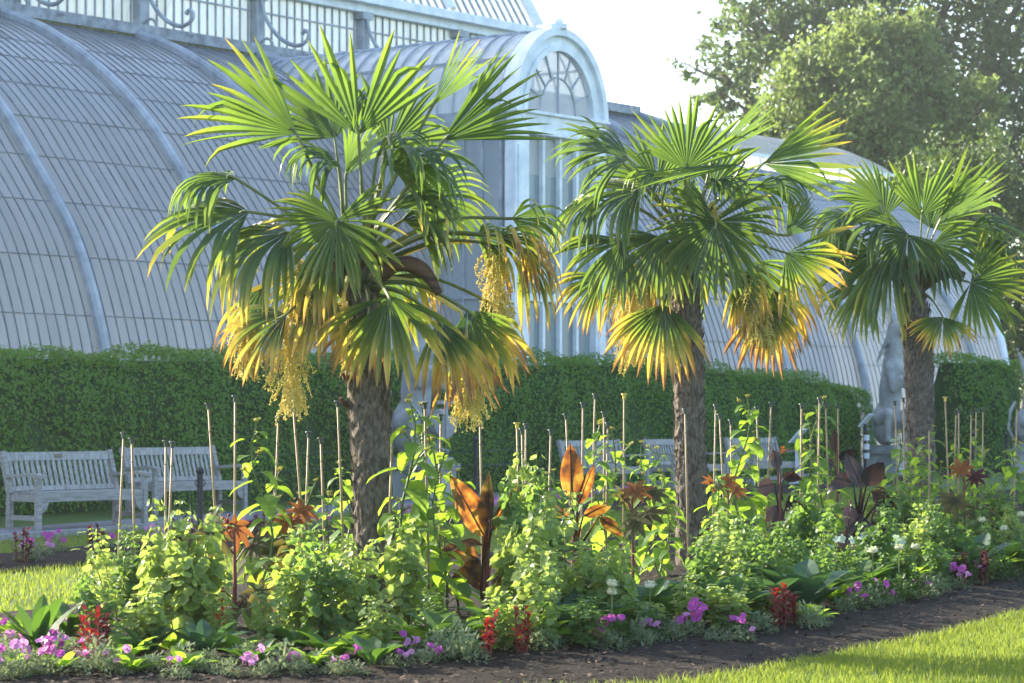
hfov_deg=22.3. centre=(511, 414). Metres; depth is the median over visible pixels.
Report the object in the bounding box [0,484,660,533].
path
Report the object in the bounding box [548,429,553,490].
bamboo cane
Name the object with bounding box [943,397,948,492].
bamboo cane
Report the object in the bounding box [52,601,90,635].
broadleaf plant
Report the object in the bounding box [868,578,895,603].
petunia clump
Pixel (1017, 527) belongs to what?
bells plant
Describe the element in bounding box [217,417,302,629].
sunflower plant
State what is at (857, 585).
petunia clump
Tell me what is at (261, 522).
red amaranth
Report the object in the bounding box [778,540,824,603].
bells plant
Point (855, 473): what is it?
canna plant
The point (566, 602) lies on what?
broadleaf plant
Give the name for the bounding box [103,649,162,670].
broadleaf plant
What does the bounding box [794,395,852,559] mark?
sunflower plant
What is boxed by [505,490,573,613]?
bells plant
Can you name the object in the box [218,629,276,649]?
broadleaf plant
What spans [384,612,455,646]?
broadleaf plant
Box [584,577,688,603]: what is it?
broadleaf plant
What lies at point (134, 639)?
broadleaf plant
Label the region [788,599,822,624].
silver tuft
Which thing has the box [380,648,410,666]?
petunia clump
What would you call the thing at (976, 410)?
bamboo cane
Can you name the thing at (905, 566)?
bells plant
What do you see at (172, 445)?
bamboo cane
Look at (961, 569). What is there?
petunia clump
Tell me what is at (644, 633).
silver tuft
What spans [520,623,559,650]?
silver tuft
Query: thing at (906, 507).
bells plant
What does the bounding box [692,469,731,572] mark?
sunflower plant
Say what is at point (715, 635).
silver tuft
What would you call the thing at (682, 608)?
bells plant
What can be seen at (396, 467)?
barrier wire
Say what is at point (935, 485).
sunflower plant
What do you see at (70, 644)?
silver tuft
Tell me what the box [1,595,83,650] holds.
broadleaf plant
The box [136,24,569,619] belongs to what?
palm tree
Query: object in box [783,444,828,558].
sunflower plant
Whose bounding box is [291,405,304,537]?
bamboo cane
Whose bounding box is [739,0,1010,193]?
broadleaf tree
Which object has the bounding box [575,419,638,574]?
sunflower plant
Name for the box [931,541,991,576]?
broadleaf plant
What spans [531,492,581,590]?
bells plant
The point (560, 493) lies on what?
sunflower plant
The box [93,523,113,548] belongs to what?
red amaranth
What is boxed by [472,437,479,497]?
barrier post
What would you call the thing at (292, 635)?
broadleaf plant
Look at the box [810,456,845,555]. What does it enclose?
sunflower plant
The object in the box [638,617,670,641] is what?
petunia clump
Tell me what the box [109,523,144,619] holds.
bells plant
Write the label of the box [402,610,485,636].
broadleaf plant
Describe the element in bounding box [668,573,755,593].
broadleaf plant
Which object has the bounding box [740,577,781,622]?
bells plant
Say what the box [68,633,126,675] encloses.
silver tuft
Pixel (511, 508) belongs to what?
bells plant
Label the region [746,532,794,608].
bells plant
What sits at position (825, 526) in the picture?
bells plant
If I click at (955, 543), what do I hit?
bells plant
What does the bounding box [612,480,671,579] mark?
castor plant
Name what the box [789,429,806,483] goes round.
information sign
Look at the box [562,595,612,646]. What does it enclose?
bells plant
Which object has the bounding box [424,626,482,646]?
plant
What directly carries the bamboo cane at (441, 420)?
on the lawn at (66, 518)
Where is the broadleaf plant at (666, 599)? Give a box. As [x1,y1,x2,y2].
[633,583,709,621]
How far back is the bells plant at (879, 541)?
19.68 m
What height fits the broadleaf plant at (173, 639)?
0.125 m
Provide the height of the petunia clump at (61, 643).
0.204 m
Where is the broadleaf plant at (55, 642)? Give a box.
[15,631,80,649]
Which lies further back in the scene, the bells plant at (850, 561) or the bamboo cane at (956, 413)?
the bamboo cane at (956, 413)
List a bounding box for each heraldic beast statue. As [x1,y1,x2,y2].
[390,292,459,499]
[862,314,906,475]
[1007,348,1023,472]
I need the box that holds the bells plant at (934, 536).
[918,499,953,543]
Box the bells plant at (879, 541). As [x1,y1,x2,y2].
[853,507,905,587]
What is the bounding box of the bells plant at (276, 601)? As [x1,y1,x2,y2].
[240,581,294,652]
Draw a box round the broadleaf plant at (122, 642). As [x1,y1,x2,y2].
[92,633,159,654]
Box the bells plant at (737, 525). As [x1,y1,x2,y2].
[724,509,761,563]
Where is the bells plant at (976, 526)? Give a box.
[961,504,990,541]
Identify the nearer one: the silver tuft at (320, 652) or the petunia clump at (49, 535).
the silver tuft at (320, 652)
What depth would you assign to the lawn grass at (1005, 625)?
14.42 m
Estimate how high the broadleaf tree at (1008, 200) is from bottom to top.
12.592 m
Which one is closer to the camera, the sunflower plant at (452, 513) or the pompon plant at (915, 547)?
the sunflower plant at (452, 513)
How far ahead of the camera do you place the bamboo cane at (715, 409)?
21.00 m
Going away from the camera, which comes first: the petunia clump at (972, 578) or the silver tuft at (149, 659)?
the silver tuft at (149, 659)
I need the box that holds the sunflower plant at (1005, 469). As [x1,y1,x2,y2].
[987,450,1018,526]
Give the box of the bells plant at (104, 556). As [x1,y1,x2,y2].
[70,528,129,635]
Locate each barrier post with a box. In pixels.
[195,467,204,530]
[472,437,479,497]
[971,432,974,459]
[1004,432,1009,481]
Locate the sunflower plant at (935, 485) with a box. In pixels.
[927,460,969,539]
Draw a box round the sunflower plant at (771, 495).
[749,467,785,541]
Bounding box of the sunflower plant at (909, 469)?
[887,444,925,525]
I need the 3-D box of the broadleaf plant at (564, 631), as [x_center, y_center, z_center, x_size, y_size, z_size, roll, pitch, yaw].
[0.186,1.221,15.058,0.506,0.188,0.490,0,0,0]
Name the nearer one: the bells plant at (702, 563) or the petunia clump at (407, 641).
the petunia clump at (407, 641)
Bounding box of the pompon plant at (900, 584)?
[882,543,921,601]
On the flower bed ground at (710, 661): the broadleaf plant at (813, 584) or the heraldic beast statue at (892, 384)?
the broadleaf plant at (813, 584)
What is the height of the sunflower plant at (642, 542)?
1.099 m
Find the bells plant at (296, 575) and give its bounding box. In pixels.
[277,559,313,612]
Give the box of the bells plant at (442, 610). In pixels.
[409,591,455,624]
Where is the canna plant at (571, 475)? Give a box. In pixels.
[554,443,625,565]
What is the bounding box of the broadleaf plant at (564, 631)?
[518,610,572,640]
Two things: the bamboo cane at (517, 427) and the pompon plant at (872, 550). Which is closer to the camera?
the pompon plant at (872, 550)
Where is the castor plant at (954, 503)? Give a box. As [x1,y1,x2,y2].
[935,458,999,531]
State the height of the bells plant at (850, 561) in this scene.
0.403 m
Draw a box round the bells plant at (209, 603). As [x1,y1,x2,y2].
[194,583,244,649]
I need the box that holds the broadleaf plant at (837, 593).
[826,579,874,600]
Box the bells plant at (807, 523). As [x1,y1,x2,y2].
[787,483,823,554]
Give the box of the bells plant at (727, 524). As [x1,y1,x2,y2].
[701,514,734,569]
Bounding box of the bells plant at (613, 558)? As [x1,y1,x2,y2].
[581,546,629,586]
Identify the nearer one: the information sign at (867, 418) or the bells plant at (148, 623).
the bells plant at (148, 623)
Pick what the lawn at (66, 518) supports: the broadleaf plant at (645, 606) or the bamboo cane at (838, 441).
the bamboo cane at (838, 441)
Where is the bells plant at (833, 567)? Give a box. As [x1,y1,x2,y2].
[818,549,855,603]
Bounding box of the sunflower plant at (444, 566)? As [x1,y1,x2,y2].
[408,438,475,616]
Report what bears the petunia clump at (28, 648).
on the flower bed ground at (710, 661)
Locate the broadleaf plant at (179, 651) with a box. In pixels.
[157,646,217,668]
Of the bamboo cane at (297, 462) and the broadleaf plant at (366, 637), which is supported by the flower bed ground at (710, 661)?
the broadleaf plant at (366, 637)
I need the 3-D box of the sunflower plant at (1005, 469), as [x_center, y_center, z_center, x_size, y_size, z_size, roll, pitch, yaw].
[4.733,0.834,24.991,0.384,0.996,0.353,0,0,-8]
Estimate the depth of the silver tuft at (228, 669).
13.34 m
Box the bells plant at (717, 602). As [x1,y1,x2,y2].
[699,583,751,629]
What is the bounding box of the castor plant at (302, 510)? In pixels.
[237,497,318,622]
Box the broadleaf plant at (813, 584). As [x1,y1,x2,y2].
[751,559,853,607]
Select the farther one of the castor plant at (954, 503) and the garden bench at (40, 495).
the garden bench at (40, 495)
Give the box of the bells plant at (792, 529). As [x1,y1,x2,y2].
[759,507,802,556]
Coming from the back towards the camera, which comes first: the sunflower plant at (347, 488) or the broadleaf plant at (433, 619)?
the sunflower plant at (347, 488)
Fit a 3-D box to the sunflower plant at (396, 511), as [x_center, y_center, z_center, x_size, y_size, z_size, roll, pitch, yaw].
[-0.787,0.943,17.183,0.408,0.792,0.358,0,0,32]
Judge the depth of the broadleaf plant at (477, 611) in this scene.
14.99 m
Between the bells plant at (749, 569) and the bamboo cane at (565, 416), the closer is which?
the bells plant at (749, 569)
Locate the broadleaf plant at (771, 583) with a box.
[734,567,809,609]
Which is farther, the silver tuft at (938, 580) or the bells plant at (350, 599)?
the silver tuft at (938, 580)
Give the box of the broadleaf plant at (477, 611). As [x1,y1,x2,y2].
[456,601,549,639]
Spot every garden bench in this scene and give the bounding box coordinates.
[0,449,150,529]
[119,445,247,515]
[556,439,651,489]
[642,438,729,488]
[723,437,803,485]
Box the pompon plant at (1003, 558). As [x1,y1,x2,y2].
[990,525,1023,580]
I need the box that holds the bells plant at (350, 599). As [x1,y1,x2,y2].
[324,538,389,638]
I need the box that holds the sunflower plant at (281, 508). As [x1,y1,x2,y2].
[249,466,287,620]
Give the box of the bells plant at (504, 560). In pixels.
[485,513,533,604]
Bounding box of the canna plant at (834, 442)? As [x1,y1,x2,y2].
[825,430,854,560]
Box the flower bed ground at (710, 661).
[0,489,1023,682]
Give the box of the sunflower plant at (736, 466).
[707,394,771,555]
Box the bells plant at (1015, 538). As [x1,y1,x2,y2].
[1009,529,1023,569]
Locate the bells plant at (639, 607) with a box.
[625,593,672,632]
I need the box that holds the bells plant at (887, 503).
[867,486,908,542]
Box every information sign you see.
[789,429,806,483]
[858,414,873,469]
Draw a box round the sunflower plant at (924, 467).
[911,424,944,526]
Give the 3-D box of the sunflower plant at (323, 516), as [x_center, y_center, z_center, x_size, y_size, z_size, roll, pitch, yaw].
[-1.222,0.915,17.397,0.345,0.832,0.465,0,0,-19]
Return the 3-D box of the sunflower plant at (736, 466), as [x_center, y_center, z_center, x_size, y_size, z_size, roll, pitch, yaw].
[1.890,0.579,21.414,0.504,1.507,0.681,0,0,44]
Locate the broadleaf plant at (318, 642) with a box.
[291,630,360,655]
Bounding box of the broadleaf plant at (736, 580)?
[669,572,781,613]
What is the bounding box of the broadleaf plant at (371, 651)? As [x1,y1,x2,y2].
[335,635,403,664]
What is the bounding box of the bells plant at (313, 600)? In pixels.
[285,522,356,640]
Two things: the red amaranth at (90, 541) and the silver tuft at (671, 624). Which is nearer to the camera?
the silver tuft at (671, 624)
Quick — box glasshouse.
[0,0,1009,466]
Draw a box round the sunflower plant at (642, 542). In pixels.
[636,444,682,575]
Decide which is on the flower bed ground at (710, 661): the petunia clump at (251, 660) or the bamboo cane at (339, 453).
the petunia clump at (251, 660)
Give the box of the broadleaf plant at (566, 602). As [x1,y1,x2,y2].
[515,589,624,634]
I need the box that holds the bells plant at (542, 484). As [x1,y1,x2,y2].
[523,468,584,576]
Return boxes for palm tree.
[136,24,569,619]
[544,92,860,564]
[808,147,1023,517]
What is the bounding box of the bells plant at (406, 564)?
[378,516,429,625]
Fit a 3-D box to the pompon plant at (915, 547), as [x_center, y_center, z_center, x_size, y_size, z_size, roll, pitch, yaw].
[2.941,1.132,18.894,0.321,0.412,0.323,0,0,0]
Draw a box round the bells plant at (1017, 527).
[997,505,1023,545]
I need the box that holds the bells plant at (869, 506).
[848,495,886,550]
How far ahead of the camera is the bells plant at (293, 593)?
14.86 m
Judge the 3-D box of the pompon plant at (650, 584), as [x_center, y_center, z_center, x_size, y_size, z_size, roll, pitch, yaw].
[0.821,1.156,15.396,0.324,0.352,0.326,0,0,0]
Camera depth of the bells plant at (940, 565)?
19.80 m
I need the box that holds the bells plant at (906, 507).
[890,473,926,548]
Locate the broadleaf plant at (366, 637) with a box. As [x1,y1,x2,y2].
[340,629,391,650]
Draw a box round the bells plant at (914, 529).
[897,503,939,584]
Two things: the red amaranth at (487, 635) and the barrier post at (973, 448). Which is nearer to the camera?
the red amaranth at (487, 635)
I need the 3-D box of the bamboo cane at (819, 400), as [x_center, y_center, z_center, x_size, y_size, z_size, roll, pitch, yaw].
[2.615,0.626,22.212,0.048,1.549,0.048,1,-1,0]
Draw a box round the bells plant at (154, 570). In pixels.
[130,498,190,632]
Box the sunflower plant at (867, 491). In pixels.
[854,482,880,518]
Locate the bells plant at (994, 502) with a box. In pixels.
[979,485,1019,540]
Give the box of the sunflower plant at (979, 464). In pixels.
[967,449,1006,542]
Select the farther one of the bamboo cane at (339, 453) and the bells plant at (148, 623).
the bamboo cane at (339, 453)
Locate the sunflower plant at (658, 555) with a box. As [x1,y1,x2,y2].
[639,474,691,578]
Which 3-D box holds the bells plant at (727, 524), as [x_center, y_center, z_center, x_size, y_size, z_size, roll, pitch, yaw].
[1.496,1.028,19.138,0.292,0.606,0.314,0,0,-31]
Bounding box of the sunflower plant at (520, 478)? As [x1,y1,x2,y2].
[490,468,532,586]
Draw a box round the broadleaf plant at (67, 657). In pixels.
[33,650,87,666]
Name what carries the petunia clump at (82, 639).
on the flower bed ground at (710, 661)
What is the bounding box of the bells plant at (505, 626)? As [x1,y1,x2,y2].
[482,591,530,650]
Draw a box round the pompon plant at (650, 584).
[626,580,676,639]
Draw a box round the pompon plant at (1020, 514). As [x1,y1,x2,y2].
[1007,511,1023,575]
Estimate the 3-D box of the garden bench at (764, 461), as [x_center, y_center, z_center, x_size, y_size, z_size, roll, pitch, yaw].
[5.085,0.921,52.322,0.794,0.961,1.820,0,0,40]
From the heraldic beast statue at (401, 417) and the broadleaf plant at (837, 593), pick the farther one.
the heraldic beast statue at (401, 417)
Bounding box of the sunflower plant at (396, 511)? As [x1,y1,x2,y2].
[392,498,413,579]
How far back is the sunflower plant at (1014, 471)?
24.36 m
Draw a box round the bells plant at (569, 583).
[558,540,599,599]
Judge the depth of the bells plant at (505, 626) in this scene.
14.61 m
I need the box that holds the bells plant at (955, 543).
[934,514,975,578]
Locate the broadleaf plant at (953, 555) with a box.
[911,549,971,576]
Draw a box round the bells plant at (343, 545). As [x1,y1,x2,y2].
[312,537,360,617]
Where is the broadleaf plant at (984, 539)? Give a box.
[931,533,1021,566]
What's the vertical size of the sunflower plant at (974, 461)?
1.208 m
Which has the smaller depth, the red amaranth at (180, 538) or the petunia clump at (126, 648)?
the petunia clump at (126, 648)
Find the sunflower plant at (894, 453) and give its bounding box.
[868,430,913,521]
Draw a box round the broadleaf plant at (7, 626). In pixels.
[0,613,23,636]
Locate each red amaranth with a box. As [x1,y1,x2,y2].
[7,527,34,561]
[71,603,108,664]
[83,524,105,557]
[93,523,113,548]
[95,612,112,654]
[170,519,183,541]
[182,515,195,544]
[213,587,228,624]
[245,516,260,539]
[250,510,268,537]
[477,609,499,656]
[504,604,536,653]
[763,588,780,623]
[767,582,790,629]
[777,584,801,623]
[952,552,970,583]
[975,547,992,584]
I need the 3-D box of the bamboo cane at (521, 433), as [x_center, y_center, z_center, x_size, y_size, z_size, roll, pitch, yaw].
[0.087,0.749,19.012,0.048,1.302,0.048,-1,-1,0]
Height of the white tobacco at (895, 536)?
0.396 m
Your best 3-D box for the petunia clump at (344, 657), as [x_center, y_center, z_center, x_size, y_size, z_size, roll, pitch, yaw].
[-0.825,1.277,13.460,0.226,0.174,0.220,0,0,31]
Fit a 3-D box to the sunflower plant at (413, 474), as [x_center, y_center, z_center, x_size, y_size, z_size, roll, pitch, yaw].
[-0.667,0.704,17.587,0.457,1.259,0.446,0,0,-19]
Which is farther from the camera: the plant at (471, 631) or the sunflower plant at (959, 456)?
the sunflower plant at (959, 456)
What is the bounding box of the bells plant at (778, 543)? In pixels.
[768,522,815,568]
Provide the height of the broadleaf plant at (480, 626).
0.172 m
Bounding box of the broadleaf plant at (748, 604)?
[740,591,780,617]
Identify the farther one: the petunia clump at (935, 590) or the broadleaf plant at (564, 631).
the petunia clump at (935, 590)
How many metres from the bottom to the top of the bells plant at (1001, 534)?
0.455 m
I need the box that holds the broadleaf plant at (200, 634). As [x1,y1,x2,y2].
[166,619,249,656]
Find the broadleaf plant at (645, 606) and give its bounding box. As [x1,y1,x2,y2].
[627,602,663,626]
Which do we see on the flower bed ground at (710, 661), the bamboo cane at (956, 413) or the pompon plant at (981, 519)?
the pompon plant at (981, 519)
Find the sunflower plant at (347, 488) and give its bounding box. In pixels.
[326,460,353,565]
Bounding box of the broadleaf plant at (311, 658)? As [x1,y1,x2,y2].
[290,647,336,664]
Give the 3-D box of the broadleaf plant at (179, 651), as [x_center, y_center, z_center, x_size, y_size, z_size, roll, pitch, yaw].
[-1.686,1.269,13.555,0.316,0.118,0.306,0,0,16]
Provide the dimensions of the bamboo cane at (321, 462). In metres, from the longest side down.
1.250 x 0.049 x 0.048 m
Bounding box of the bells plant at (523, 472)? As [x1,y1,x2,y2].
[505,451,546,541]
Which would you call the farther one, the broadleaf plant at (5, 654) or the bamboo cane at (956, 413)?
the bamboo cane at (956, 413)
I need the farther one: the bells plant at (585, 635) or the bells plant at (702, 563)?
the bells plant at (702, 563)
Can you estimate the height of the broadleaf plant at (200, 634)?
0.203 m
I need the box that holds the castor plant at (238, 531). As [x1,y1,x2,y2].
[186,504,275,630]
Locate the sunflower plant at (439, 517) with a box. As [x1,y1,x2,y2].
[395,398,457,597]
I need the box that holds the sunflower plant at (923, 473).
[907,450,936,527]
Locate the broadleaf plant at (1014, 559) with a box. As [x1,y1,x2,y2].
[985,549,1023,567]
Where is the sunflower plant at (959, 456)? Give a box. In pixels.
[942,438,981,536]
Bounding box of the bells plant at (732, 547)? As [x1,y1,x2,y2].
[700,519,755,590]
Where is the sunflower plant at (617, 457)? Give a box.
[583,426,643,583]
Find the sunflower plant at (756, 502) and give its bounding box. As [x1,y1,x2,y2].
[722,431,764,560]
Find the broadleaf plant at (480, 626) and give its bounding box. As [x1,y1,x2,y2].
[460,615,490,638]
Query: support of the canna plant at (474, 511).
on the flower bed ground at (710, 661)
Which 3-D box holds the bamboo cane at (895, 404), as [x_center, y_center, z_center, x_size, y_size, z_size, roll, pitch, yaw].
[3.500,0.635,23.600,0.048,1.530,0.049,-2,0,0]
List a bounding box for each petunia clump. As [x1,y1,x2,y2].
[0,617,20,642]
[0,639,30,680]
[3,629,28,652]
[9,646,46,676]
[13,536,43,560]
[19,635,69,674]
[29,531,54,555]
[41,528,69,552]
[47,629,73,655]
[51,617,69,637]
[67,637,106,673]
[87,532,115,548]
[102,644,135,674]
[142,523,163,546]
[157,655,193,678]
[239,643,281,677]
[277,650,317,672]
[307,512,322,528]
[307,516,321,530]
[318,512,334,526]
[330,644,371,674]
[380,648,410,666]
[395,630,427,658]
[406,642,443,664]
[493,499,498,514]
[589,489,602,502]
[589,614,634,650]
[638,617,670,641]
[669,597,713,636]
[722,612,757,642]
[842,581,872,609]
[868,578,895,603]
[910,574,939,596]
[943,562,974,589]
[959,560,985,583]
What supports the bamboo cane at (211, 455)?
on the lawn at (66, 518)
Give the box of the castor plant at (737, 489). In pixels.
[701,473,747,572]
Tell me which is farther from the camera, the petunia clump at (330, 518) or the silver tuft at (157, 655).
the petunia clump at (330, 518)
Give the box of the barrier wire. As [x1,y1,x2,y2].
[250,449,514,472]
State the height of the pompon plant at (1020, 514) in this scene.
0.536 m
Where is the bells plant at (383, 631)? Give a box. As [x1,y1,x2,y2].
[348,595,400,654]
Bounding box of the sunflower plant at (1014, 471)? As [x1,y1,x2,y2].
[996,438,1023,540]
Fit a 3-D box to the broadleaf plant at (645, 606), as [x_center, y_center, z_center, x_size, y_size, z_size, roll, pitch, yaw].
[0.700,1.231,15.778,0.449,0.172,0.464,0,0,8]
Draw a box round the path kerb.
[0,473,820,541]
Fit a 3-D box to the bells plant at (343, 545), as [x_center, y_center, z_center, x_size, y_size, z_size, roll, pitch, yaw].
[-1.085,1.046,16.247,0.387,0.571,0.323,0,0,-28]
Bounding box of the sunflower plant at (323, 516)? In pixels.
[311,490,348,595]
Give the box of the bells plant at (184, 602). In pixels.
[155,505,233,648]
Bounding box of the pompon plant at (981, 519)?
[970,516,998,579]
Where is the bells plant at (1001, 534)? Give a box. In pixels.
[980,519,1008,554]
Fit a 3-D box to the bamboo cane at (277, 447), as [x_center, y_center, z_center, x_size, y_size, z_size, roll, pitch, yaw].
[-1.569,0.705,17.183,0.049,1.392,0.048,2,1,0]
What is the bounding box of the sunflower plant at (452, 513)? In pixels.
[425,467,481,614]
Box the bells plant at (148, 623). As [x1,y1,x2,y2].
[119,577,172,654]
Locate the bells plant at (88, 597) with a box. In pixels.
[70,573,124,648]
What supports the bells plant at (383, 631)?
on the flower bed ground at (710, 661)
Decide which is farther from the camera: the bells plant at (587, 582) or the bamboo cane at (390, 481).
the bells plant at (587, 582)
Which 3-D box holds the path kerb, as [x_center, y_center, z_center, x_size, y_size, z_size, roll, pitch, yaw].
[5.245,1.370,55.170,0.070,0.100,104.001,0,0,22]
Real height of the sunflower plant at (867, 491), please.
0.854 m
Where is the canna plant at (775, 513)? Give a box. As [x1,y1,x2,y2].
[751,446,803,530]
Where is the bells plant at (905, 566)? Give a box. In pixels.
[876,544,926,594]
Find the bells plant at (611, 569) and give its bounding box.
[582,540,644,632]
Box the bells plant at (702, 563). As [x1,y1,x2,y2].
[671,536,721,622]
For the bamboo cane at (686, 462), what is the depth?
19.98 m
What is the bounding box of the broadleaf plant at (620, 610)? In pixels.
[578,598,641,630]
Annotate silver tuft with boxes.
[0,634,16,653]
[0,643,20,655]
[0,646,44,676]
[19,648,41,665]
[63,636,81,649]
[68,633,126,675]
[97,643,121,662]
[136,652,164,671]
[151,651,172,667]
[163,640,197,664]
[184,655,218,672]
[200,647,221,665]
[208,654,245,676]
[225,638,271,664]
[263,637,310,676]
[301,646,340,666]
[317,654,355,674]
[414,625,456,660]
[434,619,479,658]
[441,625,489,664]
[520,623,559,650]
[541,632,569,647]
[579,623,616,646]
[622,614,659,645]
[655,614,686,640]
[702,625,726,641]
[709,610,741,631]
[740,610,778,633]
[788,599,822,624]
[796,604,833,629]
[828,596,857,611]
[850,583,885,608]
[887,588,904,602]
[923,570,953,593]
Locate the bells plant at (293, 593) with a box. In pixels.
[260,528,324,629]
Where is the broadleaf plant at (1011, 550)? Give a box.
[988,541,1023,569]
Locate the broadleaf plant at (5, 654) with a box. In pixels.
[1,652,36,666]
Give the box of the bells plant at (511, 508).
[491,473,549,606]
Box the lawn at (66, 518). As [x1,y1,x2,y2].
[0,443,1023,682]
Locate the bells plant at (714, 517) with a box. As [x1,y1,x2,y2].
[683,510,736,577]
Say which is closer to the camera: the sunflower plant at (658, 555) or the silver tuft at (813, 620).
the silver tuft at (813, 620)
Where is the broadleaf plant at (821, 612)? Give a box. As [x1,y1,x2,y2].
[789,602,838,619]
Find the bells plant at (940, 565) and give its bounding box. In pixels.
[919,539,958,587]
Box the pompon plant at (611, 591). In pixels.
[596,578,640,645]
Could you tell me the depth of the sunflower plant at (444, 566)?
16.38 m
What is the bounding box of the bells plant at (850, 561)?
[831,545,869,598]
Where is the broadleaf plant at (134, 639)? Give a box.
[108,624,182,655]
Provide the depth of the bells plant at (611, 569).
15.61 m
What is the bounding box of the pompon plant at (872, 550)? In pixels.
[855,546,896,605]
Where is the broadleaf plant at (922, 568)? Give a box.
[890,561,933,579]
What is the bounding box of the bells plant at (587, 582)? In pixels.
[559,536,619,607]
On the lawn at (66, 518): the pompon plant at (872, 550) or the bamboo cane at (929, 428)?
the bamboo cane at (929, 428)
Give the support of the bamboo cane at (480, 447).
on the lawn at (66, 518)
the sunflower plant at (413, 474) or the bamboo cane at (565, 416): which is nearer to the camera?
the sunflower plant at (413, 474)
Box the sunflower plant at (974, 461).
[962,429,994,525]
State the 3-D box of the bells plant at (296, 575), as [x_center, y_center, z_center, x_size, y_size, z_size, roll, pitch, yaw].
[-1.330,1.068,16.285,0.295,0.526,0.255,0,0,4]
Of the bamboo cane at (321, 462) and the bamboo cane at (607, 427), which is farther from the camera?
the bamboo cane at (607, 427)
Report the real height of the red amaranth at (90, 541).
0.328 m
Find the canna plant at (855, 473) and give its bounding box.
[823,453,901,555]
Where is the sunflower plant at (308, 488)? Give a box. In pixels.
[292,478,332,574]
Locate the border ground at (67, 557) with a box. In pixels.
[0,469,1002,572]
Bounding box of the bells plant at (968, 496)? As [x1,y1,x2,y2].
[936,480,979,538]
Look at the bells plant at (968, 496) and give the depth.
23.66 m
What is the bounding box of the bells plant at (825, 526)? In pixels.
[805,502,849,572]
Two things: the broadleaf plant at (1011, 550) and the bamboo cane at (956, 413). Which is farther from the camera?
the bamboo cane at (956, 413)
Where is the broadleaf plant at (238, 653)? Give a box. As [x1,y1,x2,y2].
[216,638,283,666]
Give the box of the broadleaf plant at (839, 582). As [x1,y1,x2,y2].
[775,567,865,604]
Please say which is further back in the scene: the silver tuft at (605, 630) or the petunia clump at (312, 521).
the petunia clump at (312, 521)
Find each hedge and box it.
[0,341,876,515]
[933,350,1023,470]
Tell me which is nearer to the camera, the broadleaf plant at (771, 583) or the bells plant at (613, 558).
the broadleaf plant at (771, 583)
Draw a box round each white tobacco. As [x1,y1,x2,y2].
[827,536,871,585]
[839,531,868,566]
[848,536,881,560]
[879,534,906,551]
[888,537,906,580]
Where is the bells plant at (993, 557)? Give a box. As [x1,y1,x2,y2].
[968,545,1007,581]
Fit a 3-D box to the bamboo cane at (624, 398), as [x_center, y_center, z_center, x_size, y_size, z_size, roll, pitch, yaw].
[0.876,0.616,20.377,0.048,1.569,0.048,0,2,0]
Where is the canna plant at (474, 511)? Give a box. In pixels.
[441,472,517,607]
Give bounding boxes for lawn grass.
[0,485,980,612]
[498,606,1023,682]
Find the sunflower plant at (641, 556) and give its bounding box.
[625,440,670,575]
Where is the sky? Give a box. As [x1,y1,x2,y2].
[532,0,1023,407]
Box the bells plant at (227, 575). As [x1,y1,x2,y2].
[194,553,232,623]
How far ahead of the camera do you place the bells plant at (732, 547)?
16.86 m
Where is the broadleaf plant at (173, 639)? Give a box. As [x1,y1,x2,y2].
[160,632,188,648]
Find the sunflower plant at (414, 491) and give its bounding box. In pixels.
[360,393,457,623]
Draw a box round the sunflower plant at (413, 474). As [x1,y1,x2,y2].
[393,434,445,594]
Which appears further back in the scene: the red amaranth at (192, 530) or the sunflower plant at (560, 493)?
the red amaranth at (192, 530)
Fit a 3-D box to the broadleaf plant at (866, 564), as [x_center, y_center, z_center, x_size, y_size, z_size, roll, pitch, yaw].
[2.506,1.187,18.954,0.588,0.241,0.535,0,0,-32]
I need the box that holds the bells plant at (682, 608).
[669,574,714,630]
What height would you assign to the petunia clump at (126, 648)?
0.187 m
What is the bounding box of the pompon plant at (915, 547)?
[901,542,937,598]
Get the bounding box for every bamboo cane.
[117,432,126,557]
[128,437,136,595]
[163,440,168,580]
[167,441,175,608]
[205,402,215,506]
[232,395,238,514]
[271,416,281,611]
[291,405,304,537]
[304,431,311,536]
[317,437,325,556]
[334,400,344,563]
[385,434,393,611]
[421,402,429,591]
[438,414,442,595]
[477,420,482,563]
[514,422,519,491]
[519,428,524,489]
[523,423,528,497]
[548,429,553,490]
[563,413,571,551]
[580,402,585,576]
[590,393,597,553]
[601,411,606,549]
[605,422,610,547]
[621,393,626,551]
[682,408,689,579]
[712,405,718,521]
[717,414,725,529]
[728,420,733,512]
[754,407,760,513]
[764,402,773,544]
[799,404,803,496]
[816,398,821,527]
[816,411,818,459]
[823,404,829,532]
[835,404,840,547]
[892,401,898,510]
[901,398,905,495]
[927,426,931,520]
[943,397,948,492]
[953,411,958,491]
[956,409,960,521]
[968,411,973,525]
[974,408,978,496]
[980,408,985,534]
[1013,405,1019,505]
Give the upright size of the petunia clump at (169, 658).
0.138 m
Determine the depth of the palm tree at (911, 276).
28.82 m
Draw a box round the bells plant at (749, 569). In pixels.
[729,516,775,576]
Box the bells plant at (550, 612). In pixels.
[511,550,569,645]
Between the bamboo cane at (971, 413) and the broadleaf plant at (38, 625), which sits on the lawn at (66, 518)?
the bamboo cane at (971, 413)
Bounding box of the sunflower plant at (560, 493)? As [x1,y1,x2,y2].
[545,468,565,517]
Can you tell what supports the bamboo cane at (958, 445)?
on the lawn at (66, 518)
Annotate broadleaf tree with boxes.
[666,0,1023,254]
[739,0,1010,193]
[891,123,1023,408]
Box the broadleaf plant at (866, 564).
[847,559,897,588]
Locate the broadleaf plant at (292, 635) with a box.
[258,627,318,650]
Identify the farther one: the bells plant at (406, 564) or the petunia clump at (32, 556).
the petunia clump at (32, 556)
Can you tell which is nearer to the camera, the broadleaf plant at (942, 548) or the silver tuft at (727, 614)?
the silver tuft at (727, 614)

